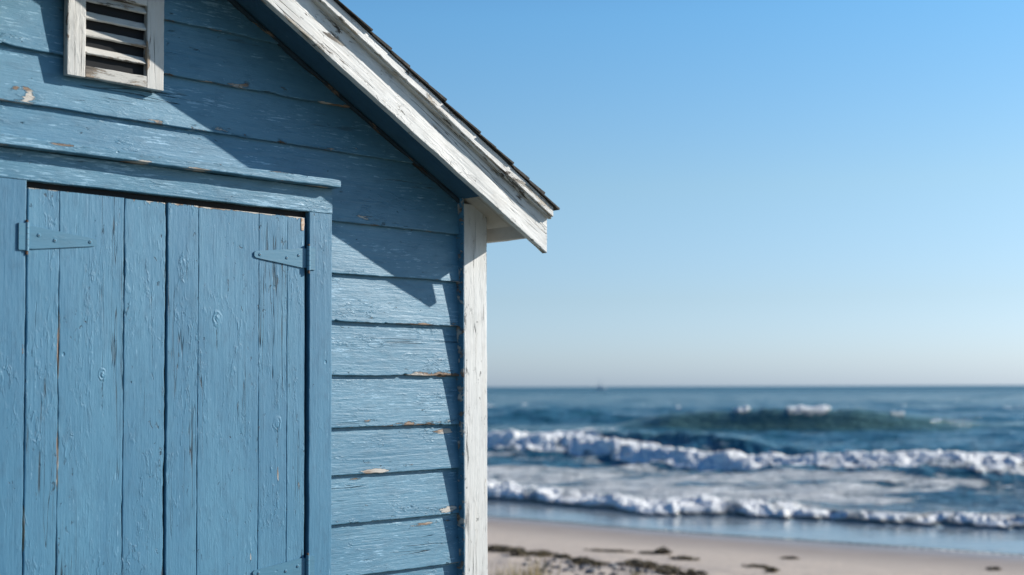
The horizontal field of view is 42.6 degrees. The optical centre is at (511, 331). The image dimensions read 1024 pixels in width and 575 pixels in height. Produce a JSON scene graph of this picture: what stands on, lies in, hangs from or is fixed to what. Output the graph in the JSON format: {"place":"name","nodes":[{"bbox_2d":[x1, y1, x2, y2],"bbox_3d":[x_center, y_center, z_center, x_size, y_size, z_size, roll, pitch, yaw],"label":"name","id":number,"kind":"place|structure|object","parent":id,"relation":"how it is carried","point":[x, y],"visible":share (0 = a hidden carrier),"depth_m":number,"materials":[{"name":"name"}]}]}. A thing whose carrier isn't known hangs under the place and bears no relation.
{"place":"outdoors","nodes":[
{"label":"outdoors","id":0,"kind":"place"},
{"bbox_2d":[339,0,1023,386],"label":"sky","id":1,"kind":"structure","parent":0,"point":[746,192],"materials":[{"name":"blue"}]},
{"bbox_2d":[487,385,1023,556],"bbox_3d":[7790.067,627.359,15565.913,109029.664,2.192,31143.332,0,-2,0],"label":"sea","id":2,"kind":"structure","parent":0,"point":[936,467],"depth_m":38.34,"materials":[{"name":"liquid"}]},
{"bbox_2d":[595,379,605,390],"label":"fishing boat","id":3,"kind":"object","parent":2,"relation":"on","point":[599,388],"visible":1,"depth_m":898.38,"materials":[{"name":"grey paint"}]},
{"bbox_2d":[487,517,1023,574],"bbox_3d":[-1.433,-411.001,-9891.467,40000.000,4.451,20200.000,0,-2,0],"label":"beach","id":4,"kind":"structure","parent":0,"point":[723,555],"depth_m":19.89,"materials":[{"name":"beige sand"}]},
{"bbox_2d":[0,0,559,574],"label":"beach hut","id":5,"kind":"object","parent":4,"relation":"on","point":[244,286],"visible":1,"depth_m":4.41,"materials":[{"name":"blue paint"}]},
{"bbox_2d":[18,181,165,574],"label":"door","id":6,"kind":"structure","parent":5,"relation":"in","point":[93,415],"depth_m":4.03,"materials":[{"name":"blue paint"}]},
{"bbox_2d":[162,197,314,574],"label":"door","id":7,"kind":"structure","parent":5,"relation":"in","point":[233,487],"depth_m":4.38,"materials":[{"name":"blue paint"}]},
{"bbox_2d":[487,544,516,552],"bbox_3d":[-0.203,3.036,18.387,0.643,0.107,0.564,0,-2,0],"label":"seaweed clump","id":8,"kind":"object","parent":4,"relation":"on","point":[501,548],"visible":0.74,"depth_m":18.30,"materials":[{"name":"plant"}]},
{"bbox_2d":[491,562,523,574],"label":"grass tuft","id":9,"kind":"object","parent":4,"relation":"on","point":[501,573],"visible":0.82,"depth_m":13.02,"materials":[{"name":"beige plant"}]},
{"bbox_2d":[507,546,529,555],"bbox_3d":[0.079,2.983,17.836,0.320,0.128,0.342,0,-2,-14],"label":"seaweed clump","id":10,"kind":"object","parent":4,"relation":"on","point":[519,552],"visible":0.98,"depth_m":17.81,"materials":[{"name":"brown plant"}]},
{"bbox_2d":[498,560,546,574],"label":"grass tuft","id":11,"kind":"object","parent":4,"relation":"on","point":[524,570],"visible":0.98,"depth_m":12.90,"materials":[{"name":"beige plant"}]},
{"bbox_2d":[524,549,558,557],"bbox_3d":[0.415,3.027,17.942,0.555,0.095,0.395,0,-2,0],"label":"seaweed clump","id":12,"kind":"object","parent":4,"relation":"on","point":[539,552],"visible":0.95,"depth_m":17.90,"materials":[{"name":"brown plant"}]},
{"bbox_2d":[522,550,563,574],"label":"grass tuft","id":13,"kind":"object","parent":4,"relation":"on","point":[540,563],"visible":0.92,"depth_m":13.01,"materials":[{"name":"beige plant"}]},
{"bbox_2d":[544,561,552,565],"bbox_3d":[0.460,2.918,16.493,0.102,0.062,0.124,-6,2,38],"label":"pebble","id":14,"kind":"object","parent":4,"relation":"on","point":[549,563],"visible":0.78,"depth_m":16.46,"materials":[{"name":"grey stone"}]},
{"bbox_2d":[554,554,571,557],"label":"seaweed clump","id":15,"kind":"object","parent":4,"relation":"on","point":[564,556],"visible":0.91,"depth_m":17.73,"materials":[{"name":"brown plant"}]},
{"bbox_2d":[562,568,570,571],"bbox_3d":[0.640,2.822,15.504,0.103,0.055,0.126,-1,8,36],"label":"pebble","id":16,"kind":"object","parent":4,"relation":"on","point":[566,569],"visible":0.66,"depth_m":15.47,"materials":[{"name":"grey stone"}]},
{"bbox_2d":[566,556,593,563],"bbox_3d":[0.881,2.971,17.096,0.403,0.088,0.384,0,-2,0],"label":"seaweed clump","id":17,"kind":"object","parent":4,"relation":"on","point":[574,560],"visible":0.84,"depth_m":17.07,"materials":[{"name":"brown plant"}]},
{"bbox_2d":[585,568,595,573],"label":"pebble","id":18,"kind":"object","parent":4,"relation":"on","point":[590,571],"visible":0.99,"depth_m":15.40,"materials":[{"name":"grey stone"}]},
{"bbox_2d":[576,560,609,566],"bbox_3d":[1.045,2.955,16.732,0.453,0.100,0.337,0,-2,0],"label":"seaweed clump","id":19,"kind":"object","parent":4,"relation":"on","point":[597,563],"visible":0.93,"depth_m":16.69,"materials":[{"name":"brown plant"}]},
{"bbox_2d":[585,548,634,552],"bbox_3d":[1.412,3.175,19.038,0.776,0.070,0.174,0,-2,0],"label":"seaweed clump","id":20,"kind":"object","parent":4,"relation":"on","point":[612,550],"visible":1,"depth_m":19.02,"materials":[{"name":"brown plant"}]},
{"bbox_2d":[618,558,640,565],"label":"seaweed clump","id":21,"kind":"object","parent":4,"relation":"on","point":[628,562],"visible":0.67,"depth_m":16.82,"materials":[{"name":"brown plant"}]},
{"bbox_2d":[635,568,642,572],"bbox_3d":[1.509,2.844,15.595,0.095,0.071,0.115,-13,0,-43],"label":"pebble","id":22,"kind":"object","parent":4,"relation":"on","point":[638,569],"visible":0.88,"depth_m":15.55,"materials":[{"name":"grey stone"}]},
{"bbox_2d":[630,560,662,568],"bbox_3d":[1.706,2.930,16.492,0.463,0.126,0.390,0,-2,0],"label":"seaweed clump","id":23,"kind":"object","parent":4,"relation":"on","point":[646,564],"visible":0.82,"depth_m":16.46,"materials":[{"name":"plant"}]},
{"bbox_2d":[638,551,663,553],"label":"seaweed clump","id":24,"kind":"object","parent":4,"relation":"on","point":[647,552],"visible":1,"depth_m":19.00,"materials":[{"name":"brown plant"}]},
{"bbox_2d":[654,546,672,553],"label":"seaweed clump","id":25,"kind":"object","parent":4,"relation":"on","point":[661,550],"visible":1,"depth_m":19.04,"materials":[{"name":"brown plant"}]},
{"bbox_2d":[653,564,685,574],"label":"seaweed clump","id":26,"kind":"object","parent":4,"relation":"on","point":[668,570],"visible":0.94,"depth_m":15.79,"materials":[{"name":"brown plant"}]},
{"bbox_2d":[668,556,699,559],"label":"seaweed clump","id":27,"kind":"object","parent":4,"relation":"on","point":[683,557],"visible":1,"depth_m":17.96,"materials":[{"name":"brown plant"}]},
{"bbox_2d":[673,568,708,574],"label":"seaweed clump","id":28,"kind":"object","parent":4,"relation":"on","point":[690,571],"visible":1,"depth_m":15.57,"materials":[{"name":"brown plant"}]},
{"bbox_2d":[742,563,772,568],"bbox_3d":[3.207,3.050,17.092,0.430,0.075,0.233,0,-2,0],"label":"seaweed clump","id":29,"kind":"object","parent":4,"relation":"on","point":[758,566],"visible":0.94,"depth_m":17.07,"materials":[{"name":"brown plant"}]},
{"bbox_2d":[763,567,781,572],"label":"seaweed clump","id":30,"kind":"object","parent":4,"relation":"on","point":[771,570],"visible":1,"depth_m":16.46,"materials":[{"name":"brown plant"}]},
{"bbox_2d":[778,556,799,558],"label":"seaweed clump","id":31,"kind":"object","parent":4,"relation":"on","point":[790,557],"visible":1,"depth_m":19.15,"materials":[{"name":"brown plant"}]},
{"bbox_2d":[986,566,1001,569],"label":"seaweed clump","id":32,"kind":"object","parent":4,"relation":"on","point":[993,568],"visible":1,"depth_m":18.30,"materials":[{"name":"brown plant"}]}
]}

